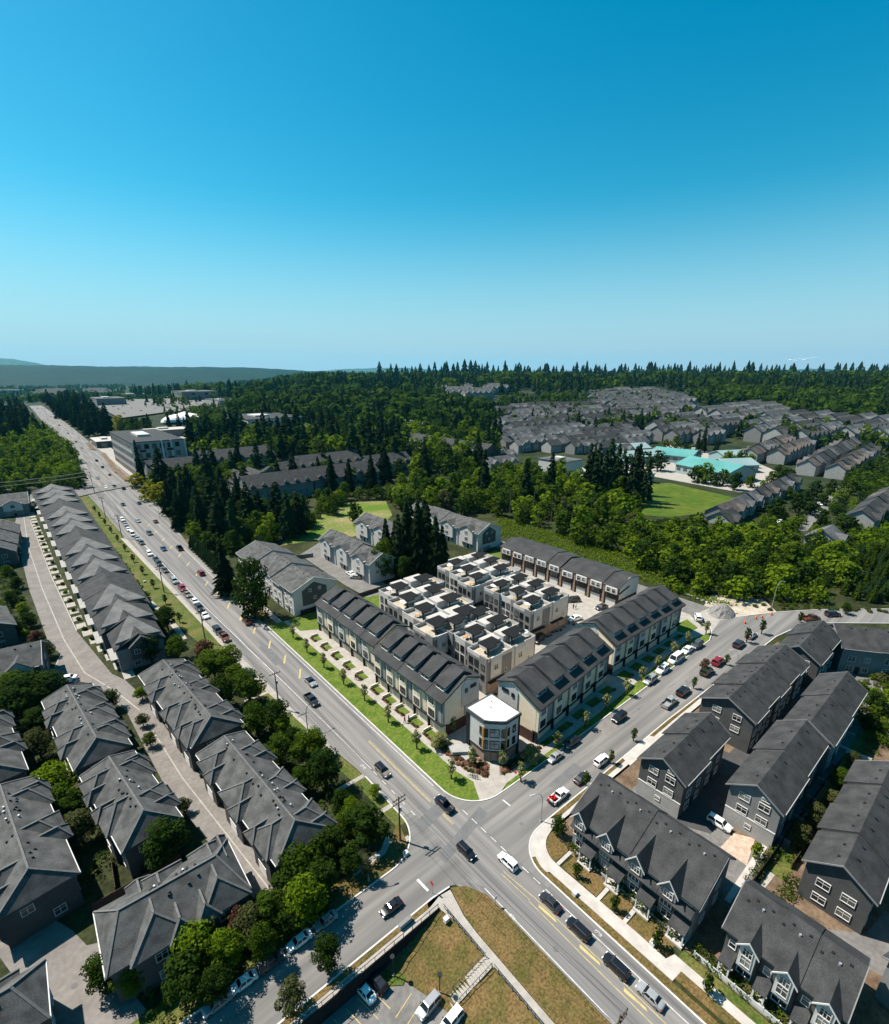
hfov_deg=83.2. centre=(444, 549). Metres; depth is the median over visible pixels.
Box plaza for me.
[90,441,135,478]
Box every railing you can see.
[295,904,437,1023]
[443,904,483,956]
[494,964,544,1023]
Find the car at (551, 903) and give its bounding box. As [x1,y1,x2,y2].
[538,891,562,914]
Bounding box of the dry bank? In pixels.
[451,886,609,1023]
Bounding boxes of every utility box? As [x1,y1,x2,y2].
[403,849,408,856]
[443,914,449,923]
[572,889,577,896]
[649,938,654,947]
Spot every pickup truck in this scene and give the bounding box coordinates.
[176,545,183,550]
[217,631,230,642]
[303,692,318,706]
[434,794,454,814]
[548,787,568,804]
[660,695,677,709]
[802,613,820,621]
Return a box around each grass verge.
[80,496,404,825]
[131,912,317,1023]
[185,539,276,625]
[269,622,479,799]
[280,903,427,1023]
[314,825,406,917]
[503,633,709,789]
[532,856,718,1023]
[552,640,771,816]
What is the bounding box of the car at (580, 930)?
[565,915,592,942]
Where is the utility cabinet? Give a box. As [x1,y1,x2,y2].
[398,914,411,930]
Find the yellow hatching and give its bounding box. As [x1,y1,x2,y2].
[148,524,646,1010]
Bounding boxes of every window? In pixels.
[19,903,35,917]
[49,988,53,1005]
[51,1011,55,1023]
[53,902,67,916]
[134,648,140,653]
[134,659,140,665]
[138,841,147,852]
[155,946,173,963]
[159,962,173,979]
[219,905,234,922]
[375,666,379,674]
[387,665,391,673]
[387,675,391,684]
[400,675,404,683]
[400,685,404,694]
[413,685,418,694]
[413,696,418,705]
[428,696,433,705]
[428,707,433,717]
[455,651,458,659]
[460,654,463,662]
[483,728,487,737]
[483,740,487,748]
[489,741,498,749]
[490,729,499,737]
[501,730,504,738]
[501,741,505,749]
[526,562,532,567]
[538,566,544,572]
[540,718,545,728]
[541,708,546,716]
[551,571,557,576]
[556,704,561,714]
[571,692,576,701]
[573,829,582,839]
[575,819,582,830]
[575,838,582,847]
[592,586,599,592]
[599,850,609,860]
[601,839,610,851]
[601,859,609,868]
[628,872,638,883]
[629,881,639,893]
[631,862,640,875]
[647,776,656,787]
[648,764,658,775]
[659,897,671,910]
[660,906,672,919]
[662,786,672,797]
[663,887,673,901]
[665,774,675,785]
[683,799,688,810]
[686,786,691,798]
[698,911,704,923]
[707,762,711,772]
[712,704,721,713]
[712,891,717,904]
[715,878,721,890]
[728,938,736,950]
[729,724,739,733]
[732,713,741,722]
[735,803,747,815]
[735,964,751,980]
[738,791,750,802]
[738,955,751,970]
[741,947,753,961]
[743,823,750,830]
[754,814,767,826]
[758,801,770,814]
[761,797,770,804]
[762,965,771,977]
[770,992,787,1009]
[774,982,788,999]
[778,975,790,990]
[800,995,810,1008]
[810,891,825,906]
[814,1013,829,1023]
[815,877,830,892]
[818,1006,832,1022]
[834,906,851,922]
[839,892,856,908]
[844,665,853,671]
[847,656,856,661]
[861,667,867,672]
[864,658,870,663]
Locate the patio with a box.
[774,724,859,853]
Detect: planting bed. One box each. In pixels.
[86,442,95,449]
[100,452,121,473]
[114,469,128,480]
[440,746,489,777]
[499,747,540,774]
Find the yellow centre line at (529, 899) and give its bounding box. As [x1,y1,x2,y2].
[368,741,665,1023]
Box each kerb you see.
[30,520,76,630]
[179,776,410,1023]
[267,626,711,801]
[277,886,449,1023]
[529,622,888,1023]
[736,609,851,616]
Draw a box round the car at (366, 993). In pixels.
[356,980,377,1005]
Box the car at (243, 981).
[230,968,258,995]
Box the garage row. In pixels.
[500,537,639,605]
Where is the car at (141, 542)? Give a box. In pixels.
[138,539,144,544]
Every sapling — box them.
[176,612,182,622]
[583,770,590,785]
[608,749,614,763]
[631,728,638,740]
[691,677,697,688]
[724,654,730,664]
[744,627,751,642]
[759,619,766,633]
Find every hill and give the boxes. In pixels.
[0,358,151,366]
[0,365,330,387]
[327,368,866,372]
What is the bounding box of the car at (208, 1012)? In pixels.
[201,987,233,1018]
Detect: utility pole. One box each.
[155,565,164,592]
[196,611,205,638]
[269,671,279,699]
[392,793,405,840]
[616,1008,627,1023]
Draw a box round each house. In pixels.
[0,491,30,517]
[0,519,21,567]
[0,606,19,648]
[0,640,50,676]
[0,710,29,783]
[0,775,84,949]
[0,959,55,1023]
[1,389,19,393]
[31,484,166,671]
[41,683,132,783]
[78,750,184,878]
[92,834,251,1004]
[138,658,244,770]
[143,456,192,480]
[188,445,275,464]
[195,730,336,886]
[223,468,247,491]
[236,540,337,615]
[238,468,313,501]
[245,467,263,474]
[259,464,272,472]
[272,463,300,470]
[278,461,289,465]
[287,450,360,467]
[307,460,379,493]
[314,585,409,672]
[318,529,395,583]
[354,512,392,545]
[359,451,412,476]
[371,628,481,734]
[407,433,500,465]
[411,503,502,551]
[445,386,473,390]
[446,388,466,394]
[460,389,493,399]
[473,387,494,396]
[481,384,509,394]
[485,454,518,471]
[491,417,523,424]
[496,627,613,743]
[499,436,513,449]
[500,408,511,413]
[501,425,512,428]
[501,449,517,456]
[503,429,531,435]
[505,420,535,425]
[509,403,534,406]
[509,439,527,452]
[512,424,522,427]
[513,432,540,437]
[514,408,540,412]
[516,435,545,452]
[517,411,546,417]
[525,416,538,419]
[527,401,549,405]
[531,417,557,424]
[534,430,560,435]
[541,424,567,429]
[541,439,562,452]
[544,435,557,439]
[548,408,574,413]
[553,427,580,432]
[554,415,581,421]
[555,433,567,437]
[557,437,569,451]
[559,401,582,405]
[565,432,574,435]
[565,440,583,454]
[567,421,592,426]
[570,433,595,439]
[570,772,736,949]
[575,404,602,408]
[578,407,603,413]
[579,585,685,674]
[580,439,593,452]
[581,402,602,404]
[581,413,592,418]
[581,427,609,432]
[585,392,607,396]
[588,415,613,420]
[589,398,611,404]
[589,434,618,441]
[593,441,609,454]
[594,432,605,435]
[602,408,628,412]
[604,399,629,405]
[604,431,613,434]
[607,426,617,430]
[610,392,628,396]
[610,412,636,418]
[611,402,635,406]
[613,387,631,388]
[614,425,623,429]
[615,430,644,438]
[615,443,634,452]
[616,394,636,397]
[616,439,628,443]
[618,404,644,407]
[618,428,630,431]
[621,418,635,426]
[621,424,632,427]
[624,395,646,398]
[625,437,639,442]
[627,389,644,392]
[627,409,651,422]
[628,398,647,401]
[629,427,639,430]
[633,400,656,403]
[635,436,650,444]
[636,712,730,818]
[638,386,654,388]
[638,403,660,407]
[640,429,654,442]
[644,418,672,429]
[647,391,665,394]
[650,424,673,440]
[651,398,673,403]
[652,408,682,416]
[653,404,679,408]
[655,393,674,395]
[656,414,674,419]
[659,395,679,398]
[663,427,696,443]
[665,420,699,427]
[672,402,697,409]
[673,411,695,415]
[673,414,705,419]
[675,396,697,404]
[686,424,711,430]
[692,427,726,444]
[693,404,725,416]
[694,417,712,421]
[698,644,809,753]
[700,422,726,429]
[704,501,735,519]
[705,507,743,526]
[706,406,748,416]
[708,417,740,435]
[709,415,729,418]
[715,879,870,1023]
[718,413,745,419]
[720,401,749,406]
[722,720,828,847]
[726,498,747,518]
[728,494,756,516]
[735,410,760,416]
[735,419,761,436]
[735,489,764,511]
[742,404,760,409]
[742,446,763,462]
[743,424,772,442]
[746,399,763,403]
[746,445,767,461]
[749,440,779,460]
[750,401,782,407]
[751,407,770,411]
[753,409,789,418]
[755,486,773,507]
[756,416,777,421]
[758,419,792,426]
[762,412,798,419]
[762,424,807,441]
[763,482,780,502]
[766,433,796,444]
[766,448,791,464]
[767,405,790,409]
[769,443,801,463]
[771,480,789,498]
[773,476,795,489]
[779,473,802,491]
[779,620,840,689]
[783,671,867,776]
[785,438,811,459]
[787,409,810,414]
[787,416,811,421]
[789,426,832,446]
[791,418,823,427]
[795,458,821,475]
[796,760,888,934]
[797,412,825,419]
[802,455,825,473]
[803,436,816,454]
[803,524,848,546]
[807,452,832,471]
[811,410,832,415]
[812,450,836,464]
[813,421,845,430]
[815,415,835,421]
[817,447,840,462]
[821,445,846,459]
[823,461,851,479]
[825,443,850,456]
[827,623,888,675]
[829,412,854,418]
[829,441,854,453]
[830,423,873,440]
[832,457,856,469]
[833,439,859,446]
[835,415,867,423]
[835,455,861,468]
[838,436,861,447]
[840,452,865,466]
[844,505,882,529]
[846,448,874,458]
[846,450,869,462]
[852,418,888,427]
[852,445,877,459]
[852,501,886,518]
[855,412,877,418]
[855,497,888,518]
[857,442,881,458]
[860,425,888,445]
[864,492,888,503]
[867,489,888,497]
[868,414,888,421]
[872,486,888,493]
[874,951,888,1009]
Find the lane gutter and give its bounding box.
[23,515,271,891]
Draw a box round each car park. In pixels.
[98,396,225,417]
[322,971,461,1023]
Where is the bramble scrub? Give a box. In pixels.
[495,516,836,605]
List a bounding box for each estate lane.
[0,921,146,1023]
[15,514,276,898]
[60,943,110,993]
[631,785,766,898]
[666,689,804,833]
[720,751,744,773]
[827,669,888,713]
[827,911,888,975]
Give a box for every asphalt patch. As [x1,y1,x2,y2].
[259,644,282,664]
[413,803,443,833]
[438,806,486,862]
[550,763,580,787]
[593,716,622,735]
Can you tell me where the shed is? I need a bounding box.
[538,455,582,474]
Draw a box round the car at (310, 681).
[303,676,316,686]
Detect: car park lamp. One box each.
[390,954,394,976]
[437,971,441,993]
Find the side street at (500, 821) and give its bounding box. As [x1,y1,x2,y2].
[479,609,888,887]
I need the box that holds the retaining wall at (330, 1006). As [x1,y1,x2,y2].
[301,907,439,1023]
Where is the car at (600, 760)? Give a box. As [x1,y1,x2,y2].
[593,753,609,767]
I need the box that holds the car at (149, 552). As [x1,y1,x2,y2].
[146,549,152,555]
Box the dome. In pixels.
[161,411,198,422]
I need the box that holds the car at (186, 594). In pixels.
[183,591,191,597]
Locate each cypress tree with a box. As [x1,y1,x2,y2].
[188,533,191,548]
[190,535,193,550]
[193,537,195,553]
[195,539,198,554]
[197,541,202,557]
[200,543,203,559]
[203,545,205,562]
[205,547,208,564]
[207,550,210,566]
[210,552,213,569]
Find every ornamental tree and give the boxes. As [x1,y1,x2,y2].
[430,731,449,748]
[450,717,456,732]
[468,746,475,763]
[498,750,508,766]
[520,743,540,764]
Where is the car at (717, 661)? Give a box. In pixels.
[711,656,724,666]
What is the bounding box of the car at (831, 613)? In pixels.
[823,610,841,617]
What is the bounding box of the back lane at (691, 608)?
[495,541,726,623]
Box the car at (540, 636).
[535,632,545,643]
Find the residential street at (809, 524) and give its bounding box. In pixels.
[797,460,881,530]
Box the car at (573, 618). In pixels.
[567,614,582,621]
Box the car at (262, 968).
[254,948,284,976]
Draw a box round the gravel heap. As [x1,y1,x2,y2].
[707,604,735,618]
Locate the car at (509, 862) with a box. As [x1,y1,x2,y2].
[497,851,518,872]
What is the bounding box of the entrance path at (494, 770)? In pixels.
[489,764,499,777]
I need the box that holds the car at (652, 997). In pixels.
[635,980,666,1011]
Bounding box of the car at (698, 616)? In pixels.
[694,613,702,621]
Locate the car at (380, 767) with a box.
[374,761,390,777]
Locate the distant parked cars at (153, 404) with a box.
[112,398,204,413]
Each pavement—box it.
[189,539,281,622]
[283,620,709,799]
[353,837,391,875]
[530,698,755,1023]
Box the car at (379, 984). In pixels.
[368,970,389,995]
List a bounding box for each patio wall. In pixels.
[778,835,790,846]
[792,814,803,823]
[804,794,815,801]
[816,777,826,785]
[829,761,836,767]
[838,746,846,753]
[846,731,855,738]
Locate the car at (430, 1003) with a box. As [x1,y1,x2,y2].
[415,988,442,1021]
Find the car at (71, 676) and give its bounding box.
[55,673,77,682]
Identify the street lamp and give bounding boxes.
[367,854,379,881]
[530,793,542,821]
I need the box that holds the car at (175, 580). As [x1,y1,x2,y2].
[170,576,178,583]
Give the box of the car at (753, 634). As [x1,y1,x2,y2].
[746,631,756,639]
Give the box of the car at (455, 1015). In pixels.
[440,1002,464,1023]
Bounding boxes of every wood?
[0,383,126,404]
[71,391,229,415]
[129,379,245,398]
[219,381,507,431]
[235,369,888,393]
[376,359,888,374]
[390,369,881,373]
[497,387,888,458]
[686,382,888,414]
[845,458,888,495]
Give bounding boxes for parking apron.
[58,585,66,589]
[66,602,75,607]
[69,608,78,614]
[72,615,82,621]
[75,622,86,628]
[82,629,92,636]
[122,669,134,678]
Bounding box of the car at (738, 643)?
[732,639,745,648]
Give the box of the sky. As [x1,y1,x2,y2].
[0,0,888,371]
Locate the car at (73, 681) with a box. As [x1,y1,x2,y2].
[57,679,80,687]
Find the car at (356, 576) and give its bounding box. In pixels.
[349,574,360,579]
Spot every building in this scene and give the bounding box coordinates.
[90,396,126,406]
[90,436,112,448]
[109,429,187,473]
[148,426,185,435]
[171,390,217,399]
[205,398,230,405]
[227,412,304,428]
[465,693,521,761]
[689,447,701,456]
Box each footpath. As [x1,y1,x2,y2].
[145,594,185,638]
[290,890,553,1023]
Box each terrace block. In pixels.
[379,573,488,654]
[437,551,520,606]
[439,605,535,694]
[484,573,568,634]
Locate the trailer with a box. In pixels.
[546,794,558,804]
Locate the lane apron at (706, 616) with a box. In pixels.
[699,608,736,630]
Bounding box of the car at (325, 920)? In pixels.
[313,908,338,932]
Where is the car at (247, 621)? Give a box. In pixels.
[242,618,252,624]
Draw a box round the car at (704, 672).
[699,666,713,676]
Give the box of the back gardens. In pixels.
[761,721,884,879]
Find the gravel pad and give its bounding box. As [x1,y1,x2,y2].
[704,594,775,617]
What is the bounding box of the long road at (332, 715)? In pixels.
[30,405,702,1023]
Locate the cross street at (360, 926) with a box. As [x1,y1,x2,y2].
[183,811,483,1023]
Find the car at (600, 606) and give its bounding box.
[594,603,608,609]
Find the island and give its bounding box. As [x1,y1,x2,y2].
[382,972,405,985]
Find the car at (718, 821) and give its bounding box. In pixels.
[706,811,732,832]
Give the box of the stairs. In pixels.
[446,952,492,1007]
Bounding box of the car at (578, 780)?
[572,771,588,785]
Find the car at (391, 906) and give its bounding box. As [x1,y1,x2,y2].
[379,895,403,918]
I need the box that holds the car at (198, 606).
[194,602,204,611]
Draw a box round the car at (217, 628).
[212,624,222,634]
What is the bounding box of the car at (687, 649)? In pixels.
[681,645,693,654]
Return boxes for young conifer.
[839,578,850,595]
[850,575,857,589]
[851,584,861,599]
[852,580,861,594]
[860,546,865,556]
[860,554,863,566]
[861,573,868,589]
[862,557,870,569]
[862,581,869,594]
[863,585,873,596]
[865,584,877,602]
[870,556,875,569]
[870,568,877,583]
[871,544,877,555]
[873,575,882,587]
[874,581,880,593]
[876,589,883,602]
[878,566,882,577]
[878,582,887,600]
[879,541,886,552]
[879,567,887,581]
[882,549,888,562]
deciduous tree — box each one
[0,437,12,449]
[0,458,15,475]
[0,469,8,491]
[0,669,39,690]
[0,669,46,706]
[0,685,40,723]
[7,434,17,442]
[11,458,27,476]
[14,443,30,462]
[15,706,45,732]
[18,434,31,449]
[22,669,68,704]
[22,726,52,758]
[28,421,38,429]
[29,455,40,465]
[30,465,59,484]
[30,759,79,790]
[32,439,47,450]
[33,462,53,473]
[35,430,47,437]
[38,437,50,447]
[51,782,82,815]
[55,796,83,818]
[61,440,79,459]
[62,808,97,843]
[79,952,113,997]
[104,688,120,705]
[108,967,144,999]
[112,415,124,430]
[125,472,145,487]
[132,686,146,699]
[134,713,149,726]
[136,636,161,663]
[137,484,158,500]
[140,815,191,871]
[141,731,157,746]
[143,479,155,489]
[144,484,162,503]
[153,604,175,630]
[161,942,209,1005]
[165,635,186,658]
[170,916,223,974]
[177,796,192,812]
[183,520,197,535]
[186,522,202,540]
[193,638,213,657]
[193,647,235,678]
[195,531,221,553]
[197,963,233,1006]
[206,926,246,974]
[208,674,237,700]
[220,643,241,665]
[222,530,243,555]
[223,903,248,940]
[225,663,243,686]
[230,556,272,619]
[231,667,266,701]
[232,900,262,944]
[240,435,262,446]
[241,700,268,735]
[242,523,254,543]
[246,919,278,961]
[248,510,264,530]
[252,886,288,933]
[254,523,272,542]
[260,698,292,731]
[261,512,280,540]
[264,732,292,767]
[268,865,301,901]
[271,717,291,734]
[274,973,306,1021]
[276,907,299,938]
[277,840,319,883]
[282,869,328,926]
[283,726,301,749]
[286,729,326,764]
[292,765,313,793]
[305,745,342,788]
[306,831,331,862]
[306,856,339,901]
[307,725,326,747]
[309,930,340,975]
[312,488,321,499]
[317,822,346,862]
[320,487,330,502]
[324,494,340,514]
[331,786,351,815]
[333,489,345,503]
[335,809,353,837]
[336,839,364,874]
[337,481,350,497]
[340,801,390,846]
[341,795,360,825]
[345,431,364,455]
[347,501,362,523]
[361,857,372,878]
[368,784,380,797]
[371,537,395,576]
[382,436,390,446]
[386,435,404,451]
[391,458,406,478]
[393,556,413,579]
[395,414,404,421]
[395,473,406,485]
[397,491,415,508]
[402,430,410,440]
[406,472,420,497]
[416,468,426,485]
[419,477,430,501]
[423,477,439,502]
[426,425,440,434]
[426,441,438,469]
[428,432,442,462]
[434,477,450,502]
[437,489,454,508]
[446,472,459,499]
[449,473,461,486]
[458,420,466,432]
[458,457,471,472]
[458,479,477,500]
[470,476,477,488]
[473,467,480,480]
[485,481,500,493]
[490,472,498,480]
[493,502,504,515]
[499,461,514,475]
[501,474,512,486]
[515,471,529,489]
[520,485,536,498]
[520,504,530,518]
[521,457,534,473]
[536,482,547,498]
[552,476,564,496]
[555,458,566,475]
[556,463,567,480]
[559,496,572,515]
[569,505,591,538]
[572,484,583,495]
[574,477,584,493]
[578,482,594,500]
[592,480,602,494]
[592,495,611,527]
[609,476,626,499]
[611,492,635,522]
[611,523,624,542]
[622,512,635,527]
[623,536,640,554]
[627,454,633,464]
[627,491,645,512]
[630,540,653,568]
[637,527,653,539]
[646,532,666,546]
[647,542,663,563]
[651,450,669,470]
[659,557,682,582]
[661,439,669,446]
[664,520,676,533]
[668,516,680,526]
[669,436,683,448]
[669,543,683,562]
[670,531,681,543]
[677,561,695,581]
[678,537,696,552]
[680,519,692,533]
[683,443,690,448]
[683,528,701,547]
[687,465,710,482]
[687,546,704,568]
[690,572,713,594]
[692,515,708,526]
[693,527,708,540]
[697,462,715,483]
[702,556,722,580]
[705,545,716,556]
[709,473,721,485]
[709,550,730,571]
[710,516,724,532]
[714,522,740,538]
[716,469,731,485]
[716,560,744,589]
[721,451,735,458]
[725,531,743,548]
[727,472,743,489]
[730,546,741,558]
[734,450,747,457]
[743,474,757,487]
[743,521,764,534]
[743,565,767,591]
[746,454,756,459]
[746,535,758,543]
[747,549,768,573]
[750,542,766,550]
[757,480,767,487]
[760,526,783,552]
[763,522,776,532]
[765,471,777,482]
[765,563,800,589]
[766,497,788,518]
[771,541,808,568]
[772,464,785,478]
[777,467,797,476]
[777,519,797,540]
[785,487,796,499]
[785,819,812,848]
[788,492,804,512]
[799,490,811,505]
[800,559,814,567]
[802,501,822,514]
[802,801,826,829]
[804,480,824,499]
[806,543,818,557]
[807,528,827,547]
[811,576,832,592]
[812,546,830,561]
[813,509,830,525]
[818,493,830,503]
[820,550,848,574]
[820,788,838,806]
[823,540,846,558]
[825,479,838,494]
[827,766,848,791]
[829,561,861,585]
[836,514,860,532]
[840,476,850,485]
[844,478,859,494]
[844,750,860,767]
[861,459,876,471]
[874,455,884,461]
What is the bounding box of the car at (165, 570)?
[161,567,168,572]
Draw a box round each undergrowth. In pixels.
[0,563,384,1023]
[567,728,887,1023]
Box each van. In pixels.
[129,530,135,536]
[667,650,683,664]
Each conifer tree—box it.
[0,402,8,413]
[0,410,4,423]
[0,424,9,437]
[0,425,8,443]
[2,410,8,427]
[6,412,12,430]
[9,413,24,436]
[20,418,31,433]
[21,413,28,424]
[22,402,30,417]
[30,413,40,428]
[44,389,49,405]
[49,393,52,408]
[50,396,54,412]
[53,397,62,418]
[61,401,68,421]
[69,398,79,424]
[70,407,77,426]
[74,392,81,405]
[76,413,82,431]
[81,394,85,410]
[81,409,95,436]
[85,401,90,414]
[89,399,96,412]
[89,406,100,434]
[96,407,100,419]
[96,409,115,435]
[100,402,113,424]
[103,407,112,427]
[133,440,145,483]
[149,446,171,485]
[158,480,172,515]
[161,466,176,497]
[167,416,171,426]
[169,490,187,531]
[175,413,182,426]
[175,471,182,492]
[176,479,190,515]
[180,465,203,505]
[183,411,194,451]
[186,495,209,535]
[188,486,205,516]
[192,447,200,466]
[193,418,207,450]
[198,446,213,488]
[201,412,212,431]
[201,420,207,433]
[201,476,211,499]
[201,476,224,519]
[204,503,228,547]
[207,417,215,439]
[207,445,219,468]
[207,491,226,526]
[210,539,238,597]
[214,418,221,432]
[214,467,232,498]
[215,427,221,443]
[217,478,236,508]
[219,410,228,447]
[223,500,249,543]
[225,412,240,440]
[226,449,239,469]
[229,497,238,515]
[230,473,240,507]
[231,412,237,433]
[233,403,241,422]
[233,431,240,446]
[233,441,243,463]
[236,411,246,441]
[237,482,258,524]
[238,464,248,477]
[251,441,263,468]
[252,488,266,518]
[254,418,266,443]
[259,421,268,437]
[260,409,264,423]
[264,439,276,465]
[264,482,283,531]
[266,416,273,430]
[272,415,282,447]
[272,460,280,471]
[276,489,302,538]
[277,429,288,459]
[280,410,287,429]
[280,423,291,454]
[285,417,294,437]
[287,452,297,469]
[291,413,297,427]
[291,420,300,454]
[292,493,310,535]
[293,405,300,426]
[294,446,300,455]
[296,421,311,455]
[300,493,313,525]
[306,415,312,432]
[312,423,318,453]
[315,456,319,465]
[317,408,325,426]
[317,414,324,433]
[323,405,330,421]
[323,455,338,492]
[328,412,333,438]
[333,421,341,450]
[343,423,360,456]
[343,458,355,490]
[344,438,350,450]
[346,413,351,425]
[356,416,365,441]
[362,415,374,453]
[362,453,378,492]
[365,437,372,455]
[375,410,384,425]
[375,429,381,450]
[376,441,396,482]
[379,419,383,438]
[379,519,393,554]
[383,421,389,447]
[388,410,395,427]
[388,419,393,437]
[390,435,398,452]
[390,519,395,547]
[391,514,410,574]
[394,418,403,448]
[399,499,411,556]
[405,499,429,575]
[406,443,413,464]
[407,500,413,522]
[416,440,432,475]
[421,498,426,534]
[423,503,432,546]
[423,515,446,577]
[440,525,449,562]
[473,430,479,466]
[475,440,482,468]
[476,449,492,500]
[484,418,490,438]
[485,431,490,443]
[490,422,495,445]
[493,409,497,430]
[495,413,502,439]
[517,458,533,503]
[544,452,556,485]
[575,411,581,421]
[581,444,594,481]
[588,444,605,493]
[590,445,596,475]
[598,450,609,494]
[605,438,616,483]
[606,443,623,491]
[621,448,629,486]
[624,444,645,504]
[636,442,644,470]
[638,408,643,429]
[639,451,653,502]
[640,454,644,477]
[695,430,700,449]
[698,425,707,451]
[712,436,718,451]
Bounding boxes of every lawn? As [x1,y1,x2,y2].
[288,611,318,630]
[323,644,331,649]
[334,653,342,658]
[345,662,355,668]
[357,672,367,679]
[363,594,378,606]
[373,686,383,692]
[385,696,396,703]
[397,706,409,714]
[411,717,423,725]
[426,729,435,736]
[487,550,500,557]
[539,735,553,746]
[547,832,568,861]
[556,721,571,732]
[561,856,604,895]
[571,708,584,719]
[585,697,602,707]
[599,686,614,694]
[601,892,632,918]
[616,670,633,680]
[628,914,674,957]
[629,662,642,670]
[641,655,654,662]
[652,647,664,654]
[663,640,672,646]
[675,972,740,1023]
[677,619,697,633]
[679,950,770,1023]
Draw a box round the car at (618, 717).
[611,709,627,723]
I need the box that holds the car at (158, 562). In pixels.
[155,559,162,565]
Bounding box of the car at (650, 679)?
[642,672,657,685]
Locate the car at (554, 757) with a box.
[546,750,563,763]
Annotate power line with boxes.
[0,472,89,486]
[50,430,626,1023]
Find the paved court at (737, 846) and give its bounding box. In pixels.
[721,833,754,865]
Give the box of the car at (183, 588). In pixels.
[178,583,186,591]
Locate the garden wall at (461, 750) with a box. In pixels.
[448,744,475,759]
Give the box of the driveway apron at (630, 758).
[623,736,658,765]
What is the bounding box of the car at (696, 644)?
[690,638,703,649]
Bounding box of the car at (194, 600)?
[190,597,198,604]
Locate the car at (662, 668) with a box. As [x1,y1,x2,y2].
[655,662,670,674]
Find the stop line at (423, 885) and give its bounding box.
[417,800,510,890]
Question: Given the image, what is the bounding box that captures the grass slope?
[383,910,540,1023]
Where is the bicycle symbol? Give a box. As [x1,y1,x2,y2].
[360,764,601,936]
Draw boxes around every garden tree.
[0,565,12,576]
[1,590,19,604]
[7,576,24,588]
[13,615,24,631]
[15,602,31,614]
[19,612,38,627]
[26,630,45,641]
[44,639,55,656]
[143,591,152,601]
[156,620,166,633]
[551,815,568,836]
[572,862,582,877]
[610,895,620,910]
[651,926,663,946]
[699,658,710,668]
[702,971,714,993]
[751,842,764,858]
[797,611,804,621]
[841,601,852,613]
[860,713,880,732]
[864,689,886,709]
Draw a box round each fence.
[91,852,181,910]
[110,856,116,889]
[295,553,312,557]
[301,606,316,614]
[358,579,402,596]
[574,849,681,939]
[693,951,781,1023]
[753,756,842,880]
[790,828,817,868]
[840,744,871,759]
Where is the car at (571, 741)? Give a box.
[562,734,579,748]
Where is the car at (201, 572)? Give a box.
[197,569,204,575]
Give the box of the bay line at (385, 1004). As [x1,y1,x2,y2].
[333,993,426,1023]
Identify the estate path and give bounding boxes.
[724,844,766,902]
[759,871,774,887]
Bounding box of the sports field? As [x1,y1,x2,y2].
[638,483,733,516]
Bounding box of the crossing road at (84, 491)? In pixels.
[30,482,139,501]
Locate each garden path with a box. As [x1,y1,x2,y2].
[244,689,273,701]
[335,774,364,789]
[381,804,391,812]
[557,851,571,864]
[596,887,608,900]
[623,909,634,922]
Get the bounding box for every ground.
[0,382,888,1023]
[301,572,700,773]
[550,642,888,1023]
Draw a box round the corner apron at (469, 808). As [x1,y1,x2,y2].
[436,786,510,817]
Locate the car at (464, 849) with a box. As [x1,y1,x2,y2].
[456,839,476,861]
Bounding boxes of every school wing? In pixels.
[612,449,664,464]
[614,442,651,451]
[654,446,702,462]
[674,455,757,482]
[707,449,748,458]
[714,458,760,471]
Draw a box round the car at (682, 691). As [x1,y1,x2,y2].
[675,685,690,697]
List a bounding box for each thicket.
[0,419,87,492]
[119,416,152,430]
[143,457,365,487]
[165,482,391,551]
[183,417,506,474]
[186,402,230,431]
[384,461,649,549]
[625,512,858,602]
[756,481,888,533]
[846,521,888,551]
[856,671,888,747]
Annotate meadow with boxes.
[280,501,391,545]
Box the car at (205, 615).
[201,611,209,618]
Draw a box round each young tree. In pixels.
[289,624,294,637]
[303,638,309,652]
[320,652,326,667]
[339,668,346,684]
[360,683,367,700]
[383,705,390,722]
[411,729,421,748]
[447,758,455,778]
[517,761,525,780]
[552,731,562,748]
[581,711,589,727]
[602,693,611,709]
[622,679,631,695]
[639,666,646,680]
[654,655,661,668]
[670,641,679,653]
[685,631,692,644]
[704,621,711,633]
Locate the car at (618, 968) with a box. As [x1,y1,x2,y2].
[602,951,631,981]
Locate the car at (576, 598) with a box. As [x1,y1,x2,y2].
[569,595,580,602]
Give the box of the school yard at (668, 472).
[628,445,777,491]
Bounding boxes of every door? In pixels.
[171,733,176,746]
[184,752,190,766]
[207,785,213,800]
[230,818,237,836]
[258,858,267,879]
[525,568,532,575]
[537,572,544,579]
[549,576,557,584]
[562,581,570,589]
[576,586,584,594]
[590,591,599,600]
[605,597,614,605]
[853,667,859,674]
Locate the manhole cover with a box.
[71,982,77,988]
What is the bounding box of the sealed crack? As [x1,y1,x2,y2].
[208,594,721,918]
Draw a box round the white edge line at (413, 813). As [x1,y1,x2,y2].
[153,549,688,1023]
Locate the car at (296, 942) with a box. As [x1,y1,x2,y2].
[285,928,313,953]
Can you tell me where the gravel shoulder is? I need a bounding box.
[121,538,338,756]

